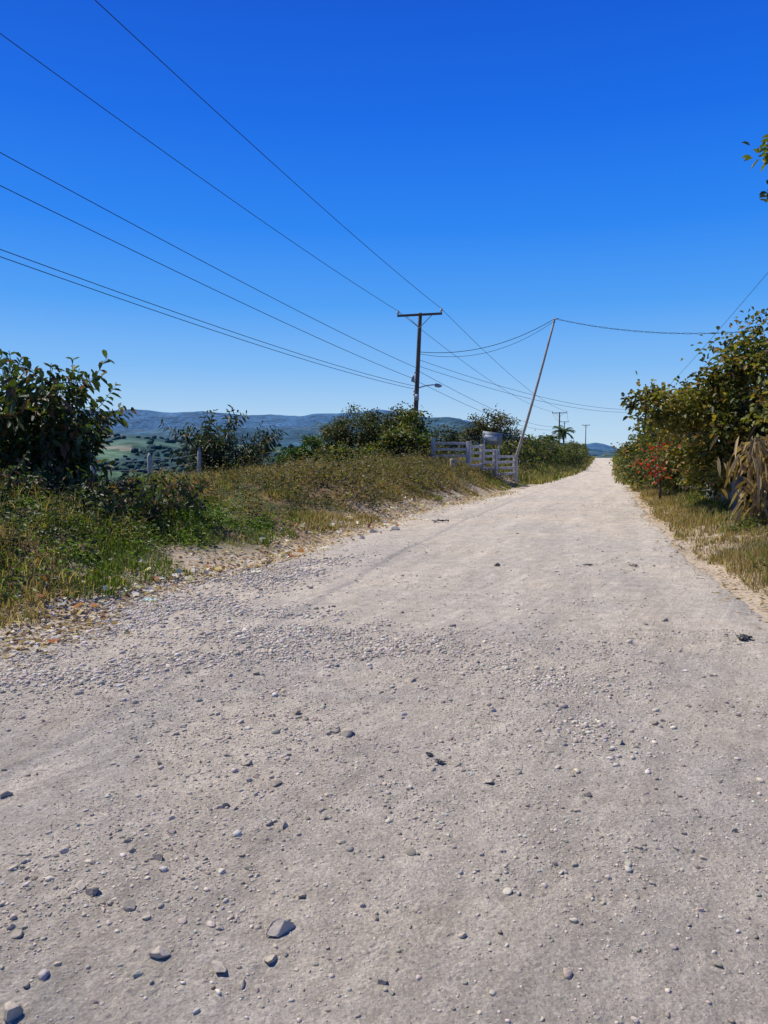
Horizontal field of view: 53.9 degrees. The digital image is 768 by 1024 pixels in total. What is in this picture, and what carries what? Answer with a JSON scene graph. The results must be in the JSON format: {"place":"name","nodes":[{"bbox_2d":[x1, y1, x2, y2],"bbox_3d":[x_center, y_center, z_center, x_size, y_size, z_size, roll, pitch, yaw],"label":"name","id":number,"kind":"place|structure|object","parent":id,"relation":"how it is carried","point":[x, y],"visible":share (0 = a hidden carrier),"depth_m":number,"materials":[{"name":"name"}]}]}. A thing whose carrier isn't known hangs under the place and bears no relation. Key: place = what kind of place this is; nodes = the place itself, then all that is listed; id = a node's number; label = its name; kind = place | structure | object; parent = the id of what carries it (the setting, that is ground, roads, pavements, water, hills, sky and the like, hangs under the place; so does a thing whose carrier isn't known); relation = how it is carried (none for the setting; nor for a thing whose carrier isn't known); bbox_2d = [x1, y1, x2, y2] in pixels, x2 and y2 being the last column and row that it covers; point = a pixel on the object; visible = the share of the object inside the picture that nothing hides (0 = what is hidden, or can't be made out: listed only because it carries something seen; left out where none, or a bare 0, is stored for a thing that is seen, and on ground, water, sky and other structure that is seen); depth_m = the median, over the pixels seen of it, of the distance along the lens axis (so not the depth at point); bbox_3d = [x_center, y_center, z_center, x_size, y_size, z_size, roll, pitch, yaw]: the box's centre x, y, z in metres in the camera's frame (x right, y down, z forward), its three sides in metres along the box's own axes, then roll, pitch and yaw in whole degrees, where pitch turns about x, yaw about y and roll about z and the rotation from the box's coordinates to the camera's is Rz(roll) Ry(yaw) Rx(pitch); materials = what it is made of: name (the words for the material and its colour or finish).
{"place":"outdoors","nodes":[
{"label":"outdoors","id":0,"kind":"place"},
{"bbox_2d":[0,458,767,1023],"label":"gravel road","id":1,"kind":"structure","parent":0,"point":[536,560],"depth_m":3.36,"materials":[{"name":"grey gravel"}]},
{"bbox_2d":[0,789,12,797],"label":"rock","id":2,"kind":"object","parent":1,"relation":"on","point":[5,793],"visible":1,"depth_m":3.48,"materials":[{"name":"stone"}]},
{"bbox_2d":[6,923,15,929],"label":"rock","id":3,"kind":"object","parent":1,"relation":"on","point":[11,926],"visible":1,"depth_m":2.49,"materials":[{"name":"stone"}]},
{"bbox_2d":[3,1001,23,1022],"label":"rock","id":4,"kind":"object","parent":1,"relation":"on","point":[12,1010],"visible":1,"depth_m":2.12,"materials":[{"name":"stone"}]},
{"bbox_2d":[11,928,23,938],"bbox_3d":[-1.193,1.376,2.457,0.037,0.030,0.030,0,5,0],"label":"rock","id":5,"kind":"object","parent":1,"relation":"on","point":[17,933],"visible":1,"depth_m":2.45,"materials":[{"name":"stone"}]},
{"bbox_2d":[75,880,84,890],"bbox_3d":[-1.093,1.348,2.721,0.042,0.031,0.034,3,6,35],"label":"rock","id":6,"kind":"object","parent":1,"relation":"on","point":[80,885],"visible":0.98,"depth_m":2.71,"materials":[{"name":"stone"}]},
{"bbox_2d":[85,886,99,895],"bbox_3d":[-1.035,1.350,2.687,0.046,0.044,0.046,-5,7,-44],"label":"rock","id":7,"kind":"object","parent":1,"relation":"on","point":[92,890],"visible":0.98,"depth_m":2.67,"materials":[{"name":"stone"}]},
{"bbox_2d":[122,899,135,911],"bbox_3d":[-0.877,1.351,2.597,0.048,0.031,0.043,0,5,0],"label":"rock","id":8,"kind":"object","parent":1,"relation":"on","point":[128,905],"visible":1,"depth_m":2.59,"materials":[{"name":"stone"}]},
{"bbox_2d":[128,847,135,852],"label":"rock","id":9,"kind":"object","parent":1,"relation":"on","point":[132,849],"visible":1,"depth_m":2.96,"materials":[{"name":"stone"}]},
{"bbox_2d":[142,597,155,600],"bbox_3d":[-2.433,0.908,7.854,0.165,0.034,0.157,0,5,0],"label":"litter scrap","id":10,"kind":"object","parent":1,"relation":"on","point":[147,599],"visible":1,"depth_m":7.83,"materials":[{"name":"white paper"}]},
{"bbox_2d":[153,853,162,860],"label":"rock","id":11,"kind":"object","parent":1,"relation":"on","point":[158,856],"visible":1,"depth_m":2.91,"materials":[{"name":"stone"}]},
{"bbox_2d":[149,945,169,958],"bbox_3d":[-0.697,1.374,2.350,0.058,0.041,0.042,3,6,29],"label":"rock","id":12,"kind":"object","parent":1,"relation":"on","point":[159,952],"visible":1,"depth_m":2.34,"materials":[{"name":"stone"}]},
{"bbox_2d":[215,923,222,929],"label":"rock","id":13,"kind":"object","parent":1,"relation":"on","point":[219,927],"visible":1,"depth_m":2.48,"materials":[{"name":"stone"}]},
{"bbox_2d":[212,960,227,972],"bbox_3d":[-0.499,1.380,2.285,0.052,0.036,0.045,0,5,0],"label":"rock","id":14,"kind":"object","parent":1,"relation":"on","point":[219,966],"visible":1,"depth_m":2.27,"materials":[{"name":"stone"}]},
{"bbox_2d":[221,803,230,808],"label":"rock","id":15,"kind":"object","parent":1,"relation":"on","point":[224,805],"visible":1,"depth_m":3.34,"materials":[{"name":"stone"}]},
{"bbox_2d":[238,979,245,989],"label":"rock","id":16,"kind":"object","parent":1,"relation":"on","point":[241,984],"visible":1,"depth_m":2.22,"materials":[{"name":"stone"}]},
{"bbox_2d":[244,760,252,765],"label":"rock","id":17,"kind":"object","parent":1,"relation":"on","point":[248,762],"visible":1,"depth_m":3.81,"materials":[{"name":"stone"}]},
{"bbox_2d":[265,819,271,825],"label":"rock","id":18,"kind":"object","parent":1,"relation":"on","point":[268,823],"visible":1,"depth_m":3.17,"materials":[{"name":"stone"}]},
{"bbox_2d":[264,954,276,963],"bbox_3d":[-0.352,1.389,2.337,0.040,0.030,0.043,0,5,0],"label":"rock","id":19,"kind":"object","parent":1,"relation":"on","point":[270,959],"visible":1,"depth_m":2.33,"materials":[{"name":"stone"}]},
{"bbox_2d":[271,780,282,786],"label":"rock","id":20,"kind":"object","parent":1,"relation":"on","point":[274,783],"visible":1,"depth_m":3.57,"materials":[{"name":"stone"}]},
{"bbox_2d":[266,918,295,936],"bbox_3d":[-0.339,1.365,2.475,0.039,0.060,0.104,4,6,41],"label":"rock","id":21,"kind":"object","parent":1,"relation":"on","point":[279,927],"visible":0.99,"depth_m":2.46,"materials":[{"name":"stone"}]},
{"bbox_2d":[280,820,287,827],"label":"rock","id":22,"kind":"object","parent":1,"relation":"on","point":[284,824],"visible":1,"depth_m":3.16,"materials":[{"name":"stone"}]},
{"bbox_2d":[282,950,288,956],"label":"rock","id":23,"kind":"object","parent":1,"relation":"on","point":[284,953],"visible":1,"depth_m":2.36,"materials":[{"name":"stone"}]},
{"bbox_2d":[297,892,306,897],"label":"rock","id":24,"kind":"object","parent":1,"relation":"on","point":[301,894],"visible":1,"depth_m":2.66,"materials":[{"name":"stone"}]},
{"bbox_2d":[329,729,340,732],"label":"rock","id":25,"kind":"object","parent":1,"relation":"on","point":[335,731],"visible":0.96,"depth_m":4.24,"materials":[{"name":"stone"}]},
{"bbox_2d":[336,840,345,843],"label":"rock","id":26,"kind":"object","parent":1,"relation":"on","point":[341,841],"visible":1,"depth_m":3.03,"materials":[{"name":"stone"}]},
{"bbox_2d":[341,728,352,736],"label":"rock","id":27,"kind":"object","parent":1,"relation":"on","point":[346,732],"visible":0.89,"depth_m":4.20,"materials":[{"name":"stone"}]},
{"bbox_2d":[372,915,378,920],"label":"rock","id":28,"kind":"object","parent":1,"relation":"on","point":[375,917],"visible":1,"depth_m":2.54,"materials":[{"name":"stone"}]},
{"bbox_2d":[377,976,386,984],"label":"rock","id":29,"kind":"object","parent":1,"relation":"on","point":[382,981],"visible":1,"depth_m":2.22,"materials":[{"name":"stone"}]},
{"bbox_2d":[391,525,399,529],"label":"rock","id":30,"kind":"object","parent":1,"relation":"on","point":[394,527],"visible":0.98,"depth_m":14.64,"materials":[{"name":"stone"}]},
{"bbox_2d":[411,906,418,911],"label":"rock","id":31,"kind":"object","parent":1,"relation":"on","point":[414,909],"visible":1,"depth_m":2.59,"materials":[{"name":"stone"}]},
{"bbox_2d":[435,759,446,763],"bbox_3d":[0.287,1.267,3.843,0.072,0.013,0.051,4,6,38],"label":"black plastic scrap","id":32,"kind":"object","parent":1,"relation":"on","point":[439,761],"visible":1,"depth_m":3.84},
{"bbox_2d":[485,778,493,783],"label":"rock","id":33,"kind":"object","parent":1,"relation":"on","point":[487,780],"visible":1,"depth_m":3.58,"materials":[{"name":"stone"}]},
{"bbox_2d":[514,769,521,773],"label":"rock","id":34,"kind":"object","parent":1,"relation":"on","point":[518,771],"visible":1,"depth_m":3.70,"materials":[{"name":"stone"}]},
{"bbox_2d":[583,789,591,796],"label":"rock","id":35,"kind":"object","parent":1,"relation":"on","point":[586,793],"visible":1,"depth_m":3.44,"materials":[{"name":"stone"}]},
{"bbox_2d":[614,738,622,744],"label":"rock","id":36,"kind":"object","parent":1,"relation":"on","point":[618,741],"visible":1,"depth_m":4.04,"materials":[{"name":"stone"}]},
{"bbox_2d":[635,844,642,849],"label":"rock","id":37,"kind":"object","parent":1,"relation":"on","point":[638,846],"visible":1,"depth_m":2.98,"materials":[{"name":"stone"}]},
{"bbox_2d":[622,487,767,628],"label":"leaf litter","id":38,"kind":"object","parent":1,"relation":"on","point":[730,574],"visible":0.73,"depth_m":10.55,"materials":[{"name":"brown plant"}]},
{"bbox_2d":[736,634,752,639],"bbox_3d":[2.970,1.039,6.257,0.152,0.031,0.130,-4,6,-41],"label":"black plastic scrap","id":39,"kind":"object","parent":1,"relation":"on","point":[743,637],"visible":1,"depth_m":6.25,"materials":[{"name":"black plastic"}]},
{"bbox_2d":[0,405,767,653],"bbox_3d":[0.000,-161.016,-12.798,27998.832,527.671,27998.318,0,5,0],"label":"ground","id":40,"kind":"structure","parent":0,"point":[143,423],"depth_m":16.29,"materials":[{"name":"green plant"}]},
{"bbox_2d":[0,450,46,508],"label":"broadleaf shrub","id":41,"kind":"object","parent":40,"relation":"on","point":[6,486],"visible":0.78,"depth_m":9.88,"materials":[{"name":"green plant"}]},
{"bbox_2d":[0,349,136,489],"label":"broadleaf shrub","id":42,"kind":"object","parent":40,"relation":"on","point":[48,421],"visible":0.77,"depth_m":12.35,"materials":[{"name":"green plant"}]},
{"bbox_2d":[0,453,150,506],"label":"broadleaf shrub","id":43,"kind":"object","parent":40,"relation":"on","point":[70,481],"visible":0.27,"depth_m":11.54,"materials":[{"name":"green plant"}]},
{"bbox_2d":[30,470,193,525],"bbox_3d":[-3.908,-0.131,10.947,1.734,0.937,2.114,4,6,39],"label":"broadleaf shrub","id":44,"kind":"object","parent":40,"relation":"on","point":[111,505],"visible":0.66,"depth_m":10.63,"materials":[{"name":"green plant"}]},
{"bbox_2d":[0,483,300,612],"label":"weeds","id":45,"kind":"object","parent":40,"relation":"on","point":[213,514],"visible":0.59,"depth_m":9.83,"materials":[{"name":"green plant"}]},
{"bbox_2d":[90,470,212,515],"bbox_3d":[-3.612,-0.240,12.014,1.784,0.847,1.827,-1,5,-14],"label":"broadleaf shrub","id":46,"kind":"object","parent":40,"relation":"on","point":[190,501],"visible":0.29,"depth_m":11.74,"materials":[{"name":"green plant"}]},
{"bbox_2d":[86,447,236,481],"bbox_3d":[-7.139,-0.797,18.550,0.233,1.671,14.864,1,5,17],"label":"boundary wire fence","id":47,"kind":"object","parent":40,"relation":"on","point":[199,459],"visible":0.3,"depth_m":20.85,"materials":[{"name":"metal"}]},
{"bbox_2d":[158,405,288,474],"bbox_3d":[-5.129,-2.000,24.377,4.003,2.753,3.558,0,5,0],"label":"pinnate leaf sapling","id":48,"kind":"object","parent":40,"relation":"on","point":[211,446],"visible":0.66,"depth_m":23.80,"materials":[{"name":"green plant"}]},
{"bbox_2d":[0,446,490,572],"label":"weeds","id":49,"kind":"object","parent":40,"relation":"on","point":[70,528],"visible":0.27,"depth_m":10.99,"materials":[{"name":"green plant"}]},
{"bbox_2d":[0,452,491,525],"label":"dry grass stalks","id":50,"kind":"object","parent":40,"relation":"on","point":[248,479],"visible":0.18,"depth_m":19.10,"materials":[{"name":"plant"}]},
{"bbox_2d":[0,457,528,629],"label":"verge grass","id":51,"kind":"structure","parent":40,"relation":"on","point":[319,518],"depth_m":9.88,"materials":[{"name":"green plant"}]},
{"bbox_2d":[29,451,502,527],"bbox_3d":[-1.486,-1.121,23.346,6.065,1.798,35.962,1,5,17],"label":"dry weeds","id":52,"kind":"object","parent":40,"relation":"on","point":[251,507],"visible":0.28,"depth_m":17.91,"materials":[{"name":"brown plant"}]},
{"bbox_2d":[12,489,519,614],"bbox_3d":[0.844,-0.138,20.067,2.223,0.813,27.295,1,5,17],"label":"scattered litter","id":53,"kind":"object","parent":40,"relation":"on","point":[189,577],"visible":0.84,"depth_m":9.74,"materials":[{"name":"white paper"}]},
{"bbox_2d":[0,484,536,664],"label":"leaf litter","id":54,"kind":"object","parent":40,"relation":"on","point":[7,633],"visible":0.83,"depth_m":8.55,"materials":[{"name":"brown plant"}]},
{"bbox_2d":[270,433,325,463],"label":"rounded tree","id":55,"kind":"object","parent":40,"relation":"on","point":[312,444],"visible":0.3,"depth_m":58.91,"materials":[{"name":"green plant"}]},
{"bbox_2d":[88,433,597,484],"bbox_3d":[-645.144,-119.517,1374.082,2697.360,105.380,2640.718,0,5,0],"label":"distant trees","id":56,"kind":"object","parent":40,"relation":"on","point":[137,466],"visible":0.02,"depth_m":1277.06,"materials":[{"name":"green plant"}]},
{"bbox_2d":[310,401,420,458],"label":"broadleaf tree","id":57,"kind":"object","parent":40,"relation":"on","point":[337,431],"visible":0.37,"depth_m":48.66,"materials":[{"name":"green plant"}]},
{"bbox_2d":[234,432,514,519],"bbox_3d":[1.455,-1.815,29.987,5.459,2.606,27.006,1,5,15],"label":"dry brush","id":58,"kind":"object","parent":40,"relation":"on","point":[372,495],"visible":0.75,"depth_m":22.30,"materials":[{"name":"green plant"}]},
{"bbox_2d":[319,417,431,464],"bbox_3d":[-0.455,-2.937,36.745,5.714,3.318,3.713,0,5,0],"label":"leafy bush","id":59,"kind":"object","parent":40,"relation":"on","point":[400,442],"visible":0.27,"depth_m":36.36,"materials":[{"name":"green plant"}]},
{"bbox_2d":[396,308,442,416],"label":"utility pole","id":60,"kind":"object","parent":40,"relation":"on","point":[416,376],"visible":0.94,"depth_m":41.32,"materials":[{"name":"brown wood"}]},
{"bbox_2d":[407,318,547,410],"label":"power line","id":61,"kind":"object","parent":60,"relation":"attached to","point":[464,362],"visible":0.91,"depth_m":57.37,"materials":[{"name":"black metal"}]},
{"bbox_2d":[415,380,557,429],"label":"power line","id":62,"kind":"object","parent":60,"relation":"attached to","point":[470,406],"visible":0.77,"depth_m":53.58,"materials":[{"name":"black metal"}]},
{"bbox_2d":[421,372,558,426],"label":"power line","id":63,"kind":"object","parent":60,"relation":"hanging from","point":[476,401],"visible":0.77,"depth_m":55.92,"materials":[{"name":"black metal"}]},
{"bbox_2d":[463,330,558,408],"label":"power line","id":64,"kind":"object","parent":60,"relation":"attached to","point":[502,367],"visible":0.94,"depth_m":57.63,"materials":[{"name":"black metal"}]},
{"bbox_2d":[422,367,608,411],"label":"power line","id":65,"kind":"object","parent":60,"relation":"hanging from","point":[509,393],"visible":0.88,"depth_m":52.57,"materials":[{"name":"black metal"}]},
{"bbox_2d":[420,360,634,409],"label":"power line","id":66,"kind":"object","parent":60,"relation":"attached to","point":[519,391],"visible":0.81,"depth_m":53.94,"materials":[{"name":"black metal"}]},
{"bbox_2d":[393,402,447,457],"bbox_3d":[1.923,-3.908,40.204,2.927,3.608,6.129,1,5,16],"label":"leafy bush","id":67,"kind":"object","parent":40,"relation":"on","point":[411,419],"visible":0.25,"depth_m":38.26,"materials":[{"name":"green plant"}]},
{"bbox_2d":[424,420,479,458],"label":"broadleaf tree","id":68,"kind":"object","parent":40,"relation":"on","point":[451,438],"visible":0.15,"depth_m":70.82,"materials":[{"name":"green plant"}]},
{"bbox_2d":[450,459,456,467],"bbox_3d":[3.150,-2.066,34.248,0.280,0.700,0.240,-1,5,-17],"label":"concrete stub post","id":69,"kind":"object","parent":40,"relation":"on","point":[454,461],"visible":0.44,"depth_m":34.12,"materials":[{"name":"grey concrete"}]},
{"bbox_2d":[431,438,517,482],"bbox_3d":[5.389,-2.533,39.633,7.174,2.673,1.636,-5,7,-44],"label":"fence","id":70,"kind":"object","parent":40,"relation":"on","point":[481,452],"visible":0.82,"depth_m":38.67,"materials":[{"name":"white wood"}]},
{"bbox_2d":[456,405,525,453],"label":"sparse crown tree","id":71,"kind":"object","parent":40,"relation":"on","point":[500,421],"visible":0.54,"depth_m":65.33,"materials":[{"name":"green plant"}]},
{"bbox_2d":[481,431,502,471],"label":"notice board","id":72,"kind":"object","parent":40,"relation":"on","point":[494,438],"visible":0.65,"depth_m":43.33,"materials":[{"name":"metal"}]},
{"bbox_2d":[447,429,588,469],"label":"roadside hedge","id":73,"kind":"object","parent":40,"relation":"on","point":[544,449],"visible":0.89,"depth_m":66.26,"materials":[{"name":"green plant"}]},
{"bbox_2d":[510,318,558,475],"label":"leaning wooden pole","id":74,"kind":"object","parent":40,"relation":"on","point":[529,411],"visible":0.86,"depth_m":44.53,"materials":[{"name":"brown wood"}]},
{"bbox_2d":[423,320,551,352],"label":"power line","id":75,"kind":"object","parent":74,"relation":"attached to","point":[483,347],"visible":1,"depth_m":42.66,"materials":[{"name":"black metal"}]},
{"bbox_2d":[422,321,553,356],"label":"power line","id":76,"kind":"object","parent":74,"relation":"attached to","point":[486,352],"visible":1,"depth_m":42.78,"materials":[{"name":"black metal"}]},
{"bbox_2d":[557,319,764,333],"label":"power line","id":77,"kind":"object","parent":74,"relation":"attached to","point":[642,331],"visible":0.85,"depth_m":41.12,"materials":[{"name":"black metal"}]},
{"bbox_2d":[540,433,559,441],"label":"palm tree","id":78,"kind":"object","parent":40,"relation":"on","point":[552,439],"visible":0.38,"depth_m":110.80,"materials":[{"name":"green plant"}]},
{"bbox_2d":[552,425,575,457],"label":"palm tree","id":79,"kind":"object","parent":40,"relation":"on","point":[563,432],"visible":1,"depth_m":108.84,"materials":[{"name":"green plant"}]},
{"bbox_2d":[626,435,679,497],"bbox_3d":[9.329,-1.462,25.562,1.590,2.356,2.689,0,5,0],"label":"bougainvillea bush","id":80,"kind":"object","parent":40,"relation":"on","point":[654,455],"visible":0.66,"depth_m":25.55,"materials":[{"name":"red plant"}]},
{"bbox_2d":[604,426,702,493],"bbox_3d":[12.026,-2.445,33.847,4.116,3.702,17.653,1,5,13],"label":"roadside bush","id":81,"kind":"object","parent":40,"relation":"on","point":[627,464],"visible":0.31,"depth_m":32.48,"materials":[{"name":"green plant"}]},
{"bbox_2d":[610,430,696,480],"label":"roadside hedge","id":82,"kind":"object","parent":40,"relation":"on","point":[622,457],"visible":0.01,"depth_m":63.91,"materials":[{"name":"green plant"}]},
{"bbox_2d":[620,306,767,500],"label":"spreading thicket tree","id":83,"kind":"object","parent":40,"relation":"on","point":[720,404],"visible":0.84,"depth_m":17.86,"materials":[{"name":"green plant"}]},
{"bbox_2d":[630,481,767,594],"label":"verge grass","id":84,"kind":"structure","parent":40,"relation":"on","point":[694,517],"depth_m":13.88,"materials":[{"name":"plant"}]},
{"bbox_2d":[678,474,742,510],"bbox_3d":[10.525,-0.914,25.262,0.200,1.206,16.380,1,5,17],"label":"fence","id":85,"kind":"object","parent":40,"relation":"on","point":[733,485],"depth_m":17.61,"materials":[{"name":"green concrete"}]},
{"bbox_2d":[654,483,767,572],"bbox_3d":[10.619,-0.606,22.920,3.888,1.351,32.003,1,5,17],"label":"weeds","id":86,"kind":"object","parent":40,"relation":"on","point":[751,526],"visible":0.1,"depth_m":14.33,"materials":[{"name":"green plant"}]},
{"bbox_2d":[710,434,767,525],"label":"dry banana plant","id":87,"kind":"object","parent":40,"relation":"on","point":[757,490],"visible":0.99,"depth_m":14.51,"materials":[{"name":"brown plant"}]},
{"bbox_2d":[741,134,767,202],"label":"roadside tree","id":88,"kind":"object","parent":40,"relation":"on","point":[764,154],"visible":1,"depth_m":8.21,"materials":[{"name":"green plant"}]},
{"bbox_2d":[0,0,767,447],"label":"sky","id":89,"kind":"structure","parent":0,"point":[523,165],"materials":[{"name":"blue"}]},
{"bbox_2d":[464,455,594,484],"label":"verge grass","id":90,"kind":"structure","parent":0,"point":[536,473],"depth_m":60.74,"materials":[{"name":"green plant"}]},
{"bbox_2d":[609,457,645,484],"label":"verge grass","id":91,"kind":"structure","parent":0,"point":[615,474],"depth_m":62.17,"materials":[{"name":"green plant"}]},
{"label":"utility pole","id":92,"kind":"object","parent":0,"visible":0},
{"bbox_2d":[0,33,397,310],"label":"power line","id":93,"kind":"object","parent":92,"relation":"attached to","point":[174,159],"visible":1,"depth_m":19.80,"materials":[{"name":"black metal"}]},
{"bbox_2d":[0,249,412,385],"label":"power line","id":94,"kind":"object","parent":92,"relation":"attached to","point":[184,315],"visible":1,"depth_m":18.33,"materials":[{"name":"black metal"}]},
{"bbox_2d":[0,256,412,388],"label":"power line","id":95,"kind":"object","parent":92,"relation":"attached to","point":[181,319],"visible":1,"depth_m":18.29,"materials":[{"name":"black metal"}]},
{"bbox_2d":[0,152,415,367],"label":"power line","id":96,"kind":"object","parent":92,"relation":"attached to","point":[188,253],"visible":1,"depth_m":18.53,"materials":[{"name":"black metal"}]},
{"bbox_2d":[0,185,415,379],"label":"power line","id":97,"kind":"object","parent":92,"relation":"attached to","point":[182,274],"visible":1,"depth_m":18.09,"materials":[{"name":"black metal"}]},
{"bbox_2d":[95,0,438,306],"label":"power line","id":98,"kind":"object","parent":92,"relation":"attached to","point":[244,137],"visible":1,"depth_m":18.35,"materials":[{"name":"black metal"}]},
{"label":"utility pole","id":99,"kind":"object","parent":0,"visible":0},
{"bbox_2d":[676,274,766,377],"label":"power line","id":100,"kind":"object","parent":99,"relation":"attached to","point":[728,318],"visible":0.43,"depth_m":26.83,"materials":[{"name":"black metal"}]}
]}

